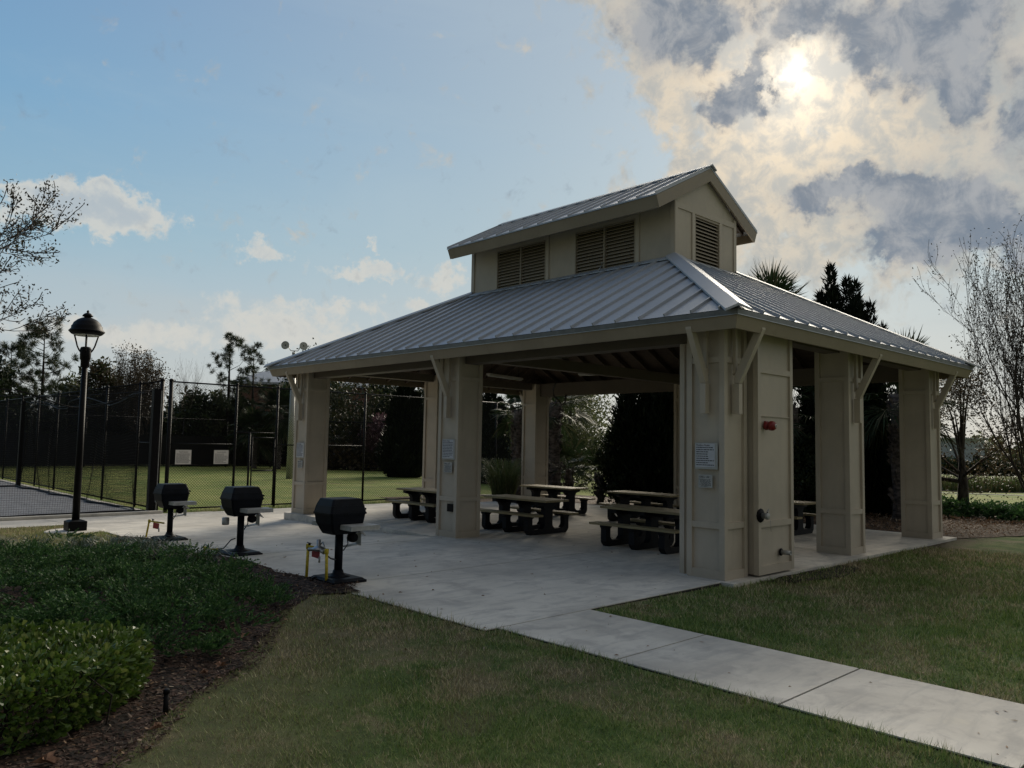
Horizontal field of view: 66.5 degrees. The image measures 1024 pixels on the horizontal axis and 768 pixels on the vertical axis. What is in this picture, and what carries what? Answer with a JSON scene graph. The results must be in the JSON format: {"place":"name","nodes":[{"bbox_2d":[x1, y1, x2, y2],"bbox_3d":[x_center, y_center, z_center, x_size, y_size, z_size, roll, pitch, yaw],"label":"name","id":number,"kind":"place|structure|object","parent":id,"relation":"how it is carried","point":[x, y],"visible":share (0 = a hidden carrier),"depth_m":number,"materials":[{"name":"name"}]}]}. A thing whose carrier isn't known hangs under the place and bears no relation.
{"place":"outdoors","nodes":[
{"label":"outdoors","id":0,"kind":"place"},
{"bbox_2d":[10,534,64,557],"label":"border grass","id":1,"kind":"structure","parent":0,"point":[40,539],"depth_m":13.22,"materials":[{"name":"green plant"}]},
{"bbox_2d":[41,531,108,555],"bbox_3d":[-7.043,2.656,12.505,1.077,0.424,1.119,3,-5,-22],"label":"border grass","id":2,"kind":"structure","parent":0,"point":[76,543],"depth_m":12.59,"materials":[{"name":"green plant"}]},
{"bbox_2d":[79,533,138,557],"bbox_3d":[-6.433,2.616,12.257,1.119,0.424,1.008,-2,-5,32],"label":"border grass","id":3,"kind":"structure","parent":0,"point":[102,542],"depth_m":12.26,"materials":[{"name":"green plant"}]},
{"bbox_2d":[114,535,168,552],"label":"border grass","id":4,"kind":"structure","parent":0,"point":[141,539],"depth_m":12.64,"materials":[{"name":"green plant"}]},
{"bbox_2d":[113,536,194,562],"bbox_3d":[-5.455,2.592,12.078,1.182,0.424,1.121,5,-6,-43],"label":"border grass","id":5,"kind":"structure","parent":0,"point":[156,546],"depth_m":12.07,"materials":[{"name":"green plant"}]},
{"bbox_2d":[170,544,236,572],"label":"border grass","id":6,"kind":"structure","parent":0,"point":[206,556],"depth_m":11.29,"materials":[{"name":"green plant"}]},
{"bbox_2d":[162,496,488,512],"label":"grass","id":7,"kind":"structure","parent":0,"point":[270,506],"depth_m":26.49,"materials":[{"name":"green plant"}]},
{"bbox_2d":[0,503,720,630],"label":"pavement","id":8,"kind":"structure","parent":0,"point":[514,586],"depth_m":12.12,"materials":[{"name":"concrete"}]},
{"bbox_2d":[145,519,164,536],"bbox_3d":[-7.478,3.055,16.395,0.552,0.438,0.086,-1,-5,26],"label":"gas pipe","id":9,"kind":"object","parent":8,"relation":"on","point":[155,524],"visible":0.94,"depth_m":16.42,"materials":[{"name":"metal"}]},
{"bbox_2d":[150,483,196,541],"bbox_3d":[-7.045,2.638,16.187,0.635,1.144,1.060,5,-6,-43],"label":"pedestal grill","id":10,"kind":"object","parent":8,"relation":"on","point":[170,496],"visible":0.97,"depth_m":16.05,"materials":[{"name":"metal"}]},
{"bbox_2d":[217,486,272,556],"bbox_3d":[-4.623,2.333,13.397,0.635,1.144,1.060,5,-6,-43],"label":"pedestal grill","id":11,"kind":"object","parent":8,"relation":"on","point":[240,502],"visible":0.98,"depth_m":13.26,"materials":[{"name":"metal"}]},
{"bbox_2d":[305,539,335,580],"bbox_3d":[-2.718,2.489,10.911,0.546,0.631,0.207,-1,-5,28],"label":"gas pipe","id":12,"kind":"object","parent":8,"relation":"on","point":[317,549],"visible":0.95,"depth_m":10.90,"materials":[{"name":"metal"}]},
{"bbox_2d":[309,497,379,584],"bbox_3d":[-2.412,2.181,11.005,0.635,1.144,1.060,5,-6,-43],"label":"pedestal grill","id":13,"kind":"object","parent":8,"relation":"on","point":[338,517],"visible":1,"depth_m":10.86,"materials":[{"name":"metal"}]},
{"bbox_2d":[0,463,1023,767],"bbox_3d":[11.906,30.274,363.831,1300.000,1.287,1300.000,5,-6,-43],"label":"ground","id":14,"kind":"structure","parent":0,"point":[1008,545],"depth_m":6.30,"materials":[{"name":"plant"}]},
{"bbox_2d":[0,355,45,432],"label":"bushy tree","id":15,"kind":"object","parent":14,"relation":"on","point":[3,373],"visible":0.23,"depth_m":57.76,"materials":[{"name":"green plant"}]},
{"bbox_2d":[0,340,48,431],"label":"pine tree","id":16,"kind":"object","parent":14,"relation":"on","point":[13,347],"visible":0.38,"depth_m":61.19,"materials":[{"name":"green plant"}]},
{"bbox_2d":[0,313,79,432],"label":"pine tree","id":17,"kind":"object","parent":14,"relation":"on","point":[52,386],"visible":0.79,"depth_m":61.00,"materials":[{"name":"green plant"}]},
{"bbox_2d":[0,174,87,337],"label":"leaf tree","id":18,"kind":"object","parent":14,"relation":"on","point":[20,232],"visible":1,"depth_m":10.18,"materials":[{"name":"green plant"}]},
{"bbox_2d":[37,371,88,432],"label":"bushy tree","id":19,"kind":"object","parent":14,"relation":"on","point":[69,383],"visible":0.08,"depth_m":68.46,"materials":[{"name":"green plant"}]},
{"bbox_2d":[0,481,127,515],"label":"court","id":20,"kind":"object","parent":14,"relation":"on","point":[13,491],"visible":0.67,"depth_m":25.68,"materials":[{"name":"concrete"}]},
{"bbox_2d":[0,389,161,516],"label":"batting cage","id":21,"kind":"object","parent":20,"relation":"on","point":[154,444],"visible":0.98,"depth_m":23.82,"materials":[{"name":"black metal"}]},
{"bbox_2d":[0,479,145,510],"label":"kerb","id":22,"kind":"structure","parent":14,"relation":"on","point":[57,492],"depth_m":29.86,"materials":[{"name":"concrete"}]},
{"bbox_2d":[44,310,104,534],"bbox_3d":[-9.773,0.858,17.741,1.200,5.118,1.200,5,-6,-43],"label":"lamp post","id":23,"kind":"object","parent":14,"relation":"on","point":[86,325],"visible":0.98,"depth_m":17.66,"materials":[{"name":"metal"}]},
{"bbox_2d":[0,510,162,520],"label":"kerb","id":24,"kind":"structure","parent":14,"relation":"on","point":[81,515],"depth_m":21.92,"materials":[{"name":"concrete"}]},
{"bbox_2d":[0,378,164,509],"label":"chain link fence","id":25,"kind":"object","parent":14,"relation":"on","point":[107,397],"visible":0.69,"depth_m":29.98,"materials":[{"name":"black metal"}]},
{"bbox_2d":[0,524,190,556],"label":"grass","id":26,"kind":"structure","parent":14,"relation":"on","point":[28,531],"depth_m":16.96,"materials":[{"name":"green plant"}]},
{"bbox_2d":[57,356,135,434],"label":"bushy tree","id":27,"kind":"object","parent":14,"relation":"on","point":[98,362],"visible":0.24,"depth_m":66.63,"materials":[{"name":"green plant"}]},
{"bbox_2d":[70,358,124,432],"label":"bushy tree","id":28,"kind":"object","parent":14,"relation":"on","point":[98,382],"visible":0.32,"depth_m":66.43,"materials":[{"name":"green plant"}]},
{"bbox_2d":[0,412,226,466],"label":"perimeter fence","id":29,"kind":"object","parent":14,"relation":"on","point":[200,454],"visible":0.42,"depth_m":61.23,"materials":[{"name":"black metal"}]},
{"bbox_2d":[101,340,177,434],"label":"bushy tree","id":30,"kind":"object","parent":14,"relation":"on","point":[134,367],"visible":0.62,"depth_m":66.06,"materials":[{"name":"green plant"}]},
{"bbox_2d":[105,360,179,429],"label":"bushy tree","id":31,"kind":"object","parent":14,"relation":"on","point":[142,395],"visible":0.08,"depth_m":69.51,"materials":[{"name":"green plant"}]},
{"bbox_2d":[0,553,359,767],"bbox_3d":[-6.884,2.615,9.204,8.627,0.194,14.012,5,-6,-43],"label":"mulch bed","id":32,"kind":"object","parent":14,"relation":"on","point":[165,673],"visible":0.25,"depth_m":6.34,"materials":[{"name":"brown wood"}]},
{"bbox_2d":[0,616,155,755],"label":"clipped hedge","id":33,"kind":"object","parent":32,"relation":"on","point":[123,663],"visible":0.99,"depth_m":5.42,"materials":[{"name":"green plant"}]},
{"bbox_2d":[0,528,296,673],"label":"juniper bed","id":34,"kind":"object","parent":32,"relation":"on","point":[143,589],"visible":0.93,"depth_m":8.04,"materials":[{"name":"green plant"}]},
{"bbox_2d":[163,688,169,715],"bbox_3d":[-2.488,2.312,5.617,0.046,0.235,0.044,5,-6,-43],"label":"sprinkler riser","id":35,"kind":"object","parent":32,"relation":"on","point":[166,692],"visible":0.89,"depth_m":5.61,"materials":[{"name":"black plastic"}]},
{"bbox_2d":[164,353,208,434],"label":"bare tree","id":36,"kind":"object","parent":14,"relation":"on","point":[187,387],"visible":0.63,"depth_m":66.80,"materials":[{"name":"brown plant"}]},
{"bbox_2d":[163,386,229,464],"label":"bushy tree","id":37,"kind":"object","parent":14,"relation":"on","point":[196,412],"visible":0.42,"depth_m":65.24,"materials":[{"name":"green plant"}]},
{"bbox_2d":[193,389,233,464],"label":"bushy tree","id":38,"kind":"object","parent":14,"relation":"on","point":[215,393],"visible":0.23,"depth_m":67.01,"materials":[{"name":"green plant"}]},
{"bbox_2d":[205,331,255,464],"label":"pine tree","id":39,"kind":"object","parent":14,"relation":"on","point":[228,348],"visible":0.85,"depth_m":67.57,"materials":[{"name":"green plant"}]},
{"bbox_2d":[218,390,259,464],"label":"bushy tree","id":40,"kind":"object","parent":14,"relation":"on","point":[229,428],"visible":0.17,"depth_m":68.43,"materials":[{"name":"green plant"}]},
{"bbox_2d":[222,406,284,467],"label":"cabbage palm","id":41,"kind":"object","parent":14,"relation":"on","point":[241,424],"visible":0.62,"depth_m":63.06,"materials":[{"name":"green plant"}]},
{"bbox_2d":[235,341,272,464],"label":"pine tree","id":42,"kind":"object","parent":14,"relation":"on","point":[245,347],"visible":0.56,"depth_m":69.25,"materials":[{"name":"green plant"}]},
{"bbox_2d":[0,384,511,464],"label":"woodland","id":43,"kind":"object","parent":14,"relation":"on","point":[165,415],"visible":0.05,"depth_m":72.83,"materials":[{"name":"green plant"}]},
{"bbox_2d":[244,381,295,468],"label":"cabbage palm","id":44,"kind":"object","parent":14,"relation":"on","point":[279,418],"visible":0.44,"depth_m":62.55,"materials":[{"name":"green plant"}]},
{"bbox_2d":[281,341,307,478],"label":"floodlight mast","id":45,"kind":"object","parent":14,"relation":"on","point":[285,345],"visible":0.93,"depth_m":46.47,"materials":[{"name":"metal"}]},
{"bbox_2d":[225,419,381,467],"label":"perimeter fence","id":46,"kind":"object","parent":14,"relation":"on","point":[360,422],"visible":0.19,"depth_m":64.97,"materials":[{"name":"black metal"}]},
{"bbox_2d":[269,337,363,458],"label":"bushy tree","id":47,"kind":"object","parent":14,"relation":"on","point":[286,379],"visible":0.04,"depth_m":75.11,"materials":[{"name":"green plant"}]},
{"bbox_2d":[238,371,394,462],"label":"bushy tree","id":48,"kind":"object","parent":14,"relation":"on","point":[268,375],"depth_m":82.60,"materials":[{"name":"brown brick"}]},
{"bbox_2d":[163,378,548,511],"bbox_3d":[-4.507,2.503,30.197,17.244,4.255,0.144,5,-6,-43],"label":"chain link fence","id":49,"kind":"object","parent":14,"relation":"on","point":[170,420],"visible":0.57,"depth_m":26.95,"materials":[{"name":"black metal"}]},
{"bbox_2d":[175,450,190,463],"bbox_3d":[-10.336,2.297,24.573,0.490,0.450,0.009,5,-6,-43],"label":"rule sign","id":50,"kind":"object","parent":49,"relation":"attached to","point":[182,456],"visible":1,"depth_m":24.57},
{"bbox_2d":[214,450,228,463],"bbox_3d":[-9.456,2.374,25.408,0.480,0.445,0.009,5,-6,-43],"label":"rule sign","id":51,"kind":"object","parent":49,"relation":"attached to","point":[220,456],"visible":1,"depth_m":25.41,"materials":[{"name":"white metal"}]},
{"bbox_2d":[247,433,276,505],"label":"fence gate","id":52,"kind":"structure","parent":49,"relation":"attached to","point":[252,454],"depth_m":26.36,"materials":[{"name":"black metal"}]},
{"bbox_2d":[328,381,388,459],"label":"bushy tree","id":53,"kind":"object","parent":14,"relation":"on","point":[355,400],"visible":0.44,"depth_m":67.64,"materials":[{"name":"green plant"}]},
{"bbox_2d":[358,412,386,451],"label":"flowering tree","id":54,"kind":"object","parent":14,"relation":"on","point":[379,428],"visible":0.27,"depth_m":65.45,"materials":[{"name":"pink plant"}]},
{"bbox_2d":[357,384,398,440],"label":"bushy tree","id":55,"kind":"object","parent":14,"relation":"on","point":[385,391],"visible":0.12,"depth_m":71.78,"materials":[{"name":"green plant"}]},
{"bbox_2d":[374,386,423,477],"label":"italian cypress","id":56,"kind":"object","parent":14,"relation":"on","point":[406,391],"visible":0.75,"depth_m":52.76,"materials":[{"name":"green plant"}]},
{"bbox_2d":[481,393,511,483],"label":"italian cypress","id":57,"kind":"object","parent":14,"relation":"on","point":[489,397],"visible":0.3,"depth_m":46.41,"materials":[{"name":"green plant"}]},
{"bbox_2d":[10,525,1023,767],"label":"joint filler","id":58,"kind":"object","parent":14,"relation":"on","point":[699,588],"visible":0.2,"depth_m":7.00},
{"bbox_2d":[494,395,611,487],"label":"live oak","id":59,"kind":"object","parent":14,"relation":"on","point":[588,437],"visible":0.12,"depth_m":46.05,"materials":[{"name":"green plant"}]},
{"bbox_2d":[507,394,614,476],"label":"live oak","id":60,"kind":"object","parent":14,"relation":"on","point":[607,403],"visible":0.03,"depth_m":61.35,"materials":[{"name":"green plant"}]},
{"bbox_2d":[382,494,1023,537],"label":"mulch bed","id":61,"kind":"object","parent":14,"relation":"on","point":[996,534],"visible":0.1,"depth_m":21.11,"materials":[{"name":"brown wood"}]},
{"bbox_2d":[490,394,521,494],"bbox_3d":[0.232,2.187,30.014,2.396,4.805,2.371,1,-4,2],"label":"cabbage palm","id":62,"kind":"object","parent":61,"relation":"on","point":[515,427],"visible":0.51,"depth_m":29.88,"materials":[{"name":"green plant"}]},
{"bbox_2d":[481,458,553,494],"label":"fountain grass","id":63,"kind":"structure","parent":61,"relation":"on","point":[503,480],"depth_m":27.04,"materials":[{"name":"green plant"}]},
{"bbox_2d":[513,395,597,498],"bbox_3d":[1.675,1.661,29.943,3.330,5.798,3.560,5,-6,-43],"label":"cabbage palm","id":64,"kind":"object","parent":61,"relation":"on","point":[556,415],"visible":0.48,"depth_m":29.77,"materials":[{"name":"green plant"}]},
{"bbox_2d":[548,435,594,495],"bbox_3d":[2.258,3.192,30.091,2.798,2.691,2.494,5,-6,-43],"label":"dwarf palmetto","id":65,"kind":"object","parent":61,"relation":"on","point":[568,452],"visible":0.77,"depth_m":30.06,"materials":[{"name":"green plant"}]},
{"bbox_2d":[571,446,615,502],"bbox_3d":[3.278,3.373,28.986,2.171,2.299,2.361,1,-4,-5],"label":"dwarf palmetto","id":66,"kind":"object","parent":61,"relation":"on","point":[593,461],"visible":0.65,"depth_m":28.90,"materials":[{"name":"green plant"}]},
{"bbox_2d":[588,424,642,503],"bbox_3d":[3.997,2.980,28.681,2.396,3.164,2.748,5,-6,-43],"label":"broadleaf shrub","id":67,"kind":"object","parent":61,"relation":"on","point":[613,484],"visible":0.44,"depth_m":28.36,"materials":[{"name":"green plant"}]},
{"bbox_2d":[595,392,673,505],"bbox_3d":[5.580,0.807,28.317,3.567,7.280,4.770,5,-6,-43],"label":"red cedar","id":68,"kind":"object","parent":61,"relation":"on","point":[645,421],"visible":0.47,"depth_m":27.68,"materials":[{"name":"green plant"}]},
{"bbox_2d":[747,258,813,391],"bbox_3d":[8.852,-0.025,26.686,4.296,8.922,4.468,5,-6,-43],"label":"cabbage palm","id":69,"kind":"object","parent":61,"relation":"on","point":[772,278],"visible":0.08,"depth_m":26.45,"materials":[{"name":"green plant"}]},
{"bbox_2d":[793,386,814,500],"bbox_3d":[8.821,1.544,24.820,3.813,5.418,3.742,5,-6,-43],"label":"cabbage palm","id":70,"kind":"object","parent":61,"relation":"on","point":[797,428],"visible":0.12,"depth_m":24.38,"materials":[{"name":"green plant"}]},
{"bbox_2d":[793,430,815,515],"bbox_3d":[8.889,2.904,23.979,2.742,2.990,2.152,5,-6,-43],"label":"broadleaf shrub","id":71,"kind":"object","parent":61,"relation":"on","point":[805,457],"visible":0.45,"depth_m":23.80,"materials":[{"name":"green plant"}]},
{"bbox_2d":[795,260,898,516],"bbox_3d":[10.665,0.109,25.067,3.665,8.467,3.327,0,-4,14],"label":"red cedar","id":72,"kind":"object","parent":61,"relation":"on","point":[878,478],"visible":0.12,"depth_m":24.21,"materials":[{"name":"green plant"}]},
{"bbox_2d":[803,511,1023,538],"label":"pine straw litter","id":73,"kind":"object","parent":61,"relation":"on","point":[955,522],"visible":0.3,"depth_m":20.60,"materials":[{"name":"brown plant"}]},
{"bbox_2d":[863,325,976,521],"bbox_3d":[11.056,1.192,22.337,3.759,5.827,4.004,5,-6,-43],"label":"cabbage palm","id":74,"kind":"object","parent":61,"relation":"on","point":[893,437],"visible":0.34,"depth_m":22.03,"materials":[{"name":"green plant"}]},
{"bbox_2d":[892,495,1023,521],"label":"juniper bed","id":75,"kind":"object","parent":61,"relation":"on","point":[1005,510],"visible":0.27,"depth_m":23.45,"materials":[{"name":"green plant"}]},
{"bbox_2d":[893,342,1023,517],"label":"leafy tree","id":76,"kind":"object","parent":61,"relation":"on","point":[962,472],"visible":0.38,"depth_m":24.45,"materials":[{"name":"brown plant"}]},
{"bbox_2d":[765,565,858,582],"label":"dark soil","id":77,"kind":"structure","parent":14,"relation":"on","point":[817,572],"depth_m":12.40,"materials":[{"name":"brown soil"}]},
{"bbox_2d":[941,456,970,474],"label":"road shrub","id":78,"kind":"object","parent":14,"relation":"on","point":[954,463],"visible":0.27,"depth_m":108.00,"materials":[{"name":"green plant"}]},
{"bbox_2d":[941,437,987,461],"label":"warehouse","id":79,"kind":"structure","parent":14,"relation":"on","point":[968,450],"depth_m":151.84,"materials":[{"name":"grey metal"}]},
{"bbox_2d":[912,213,1023,489],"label":"leaf tree","id":80,"kind":"object","parent":14,"relation":"on","point":[1017,388],"visible":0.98,"depth_m":20.52,"materials":[{"name":"brown plant"}]},
{"bbox_2d":[941,474,1023,491],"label":"reeds","id":81,"kind":"object","parent":14,"relation":"on","point":[986,486],"visible":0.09,"depth_m":50.03,"materials":[{"name":"green plant"}]},
{"bbox_2d":[966,454,1020,475],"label":"road shrub","id":82,"kind":"object","parent":14,"relation":"on","point":[985,466],"visible":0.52,"depth_m":105.54,"materials":[{"name":"green plant"}]},
{"bbox_2d":[971,431,1023,462],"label":"woodland","id":83,"kind":"object","parent":14,"relation":"on","point":[991,443],"depth_m":161.35,"materials":[{"name":"green plant"}]},
{"bbox_2d":[0,0,1023,453],"label":"sky","id":84,"kind":"structure","parent":0,"point":[271,173],"materials":[{"name":"blue"}]},
{"bbox_2d":[31,532,1017,767],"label":"fallen leaf","id":85,"kind":"object","parent":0,"point":[49,757],"depth_m":4.73,"materials":[{"name":"brown plant"}]},
{"bbox_2d":[284,501,956,587],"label":"pavilion floor","id":86,"kind":"structure","parent":0,"point":[579,538],"depth_m":15.94,"materials":[{"name":"concrete"}]},
{"bbox_2d":[385,487,436,522],"bbox_3d":[-2.057,3.054,19.808,1.392,0.744,2.000,5,-6,-43],"label":"picnic table","id":87,"kind":"object","parent":86,"relation":"on","point":[415,513],"visible":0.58,"depth_m":19.72,"materials":[{"name":"black plastic"}]},
{"bbox_2d":[480,494,578,535],"bbox_3d":[0.293,2.932,17.631,1.392,0.744,2.000,5,-6,-43],"label":"picnic table","id":88,"kind":"object","parent":86,"relation":"on","point":[545,512],"visible":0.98,"depth_m":17.38,"materials":[{"name":"black plastic"}]},
{"bbox_2d":[520,484,594,515],"bbox_3d":[1.168,3.304,22.354,1.392,0.744,2.000,5,-6,-43],"label":"picnic table","id":89,"kind":"object","parent":86,"relation":"on","point":[552,491],"visible":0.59,"depth_m":22.15,"materials":[{"name":"black concrete"}]},
{"bbox_2d":[263,164,980,580],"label":"picnic pavilion","id":90,"kind":"structure","parent":86,"relation":"on","point":[645,288],"depth_m":16.31,"materials":[{"name":"beige paint"}]},
{"bbox_2d":[296,443,304,457],"bbox_3d":[-5.624,1.760,20.766,0.016,0.400,0.420,5,-6,-43],"label":"notice","id":91,"kind":"object","parent":90,"relation":"attached to","point":[300,448],"visible":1,"depth_m":20.75,"materials":[{"name":"paper"}]},
{"bbox_2d":[444,462,451,472],"bbox_3d":[-1.331,1.732,16.242,0.010,0.210,0.265,5,-6,-43],"label":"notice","id":92,"kind":"object","parent":90,"relation":"attached to","point":[447,466],"visible":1,"depth_m":16.23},
{"bbox_2d":[442,439,454,459],"bbox_3d":[-1.323,1.358,16.265,0.016,0.420,0.415,5,-6,-43],"label":"notice","id":93,"kind":"object","parent":90,"relation":"attached to","point":[448,448],"visible":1,"depth_m":16.25,"materials":[{"name":"paper"}]},
{"bbox_2d":[486,367,522,380],"bbox_3d":[-0.204,-0.450,24.376,0.130,0.556,1.844,-2,-5,34],"label":"strip light","id":94,"kind":"object","parent":90,"relation":"hanging from","point":[504,376],"visible":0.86,"depth_m":24.30,"materials":[{"name":"white metal"}]},
{"bbox_2d":[699,474,712,487],"bbox_3d":[2.918,1.465,11.784,0.010,0.195,0.240,5,-6,-43],"label":"notice","id":95,"kind":"object","parent":90,"relation":"attached to","point":[705,481],"visible":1,"depth_m":11.77,"materials":[{"name":"white paper"}]},
{"bbox_2d":[695,443,717,469],"bbox_3d":[2.933,1.086,11.799,0.016,0.395,0.390,5,-6,-43],"label":"notice","id":96,"kind":"object","parent":90,"relation":"attached to","point":[706,455],"visible":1,"depth_m":11.79,"materials":[{"name":"paper"}]},
{"bbox_2d":[756,508,770,523],"bbox_3d":[3.833,2.061,11.850,0.220,0.340,0.160,5,-6,-43],"label":"hose connection","id":97,"kind":"object","parent":90,"relation":"attached to","point":[761,515],"visible":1,"depth_m":11.84,"materials":[{"name":"black metal"}]},
{"bbox_2d":[763,421,776,430],"bbox_3d":[3.998,0.647,12.071,0.154,0.154,0.190,5,-6,-43],"label":"fire alarm bell","id":98,"kind":"object","parent":90,"relation":"attached to","point":[770,425],"visible":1,"depth_m":12.02,"materials":[{"name":"red metal"}]},
{"bbox_2d":[589,504,679,554],"bbox_3d":[2.705,2.785,15.099,1.392,0.744,2.000,5,-6,-43],"label":"picnic table","id":99,"kind":"object","parent":86,"relation":"on","point":[642,534],"visible":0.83,"depth_m":15.02,"materials":[{"name":"black plastic"}]},
{"bbox_2d":[598,490,679,525],"bbox_3d":[3.445,3.176,20.108,1.392,0.744,2.000,5,-6,-43],"label":"picnic table","id":100,"kind":"object","parent":86,"relation":"on","point":[646,498],"visible":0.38,"depth_m":20.03,"materials":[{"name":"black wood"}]},
{"bbox_2d":[794,500,815,535],"bbox_3d":[6.053,3.088,18.312,1.392,0.744,2.000,5,-6,-43],"label":"picnic table","id":101,"kind":"object","parent":86,"relation":"on","point":[799,507],"visible":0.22,"depth_m":17.78,"materials":[{"name":"black plastic"}]},
{"bbox_2d":[498,609,1023,767],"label":"path","id":102,"kind":"structure","parent":0,"point":[911,710],"depth_m":6.55,"materials":[{"name":"concrete"}]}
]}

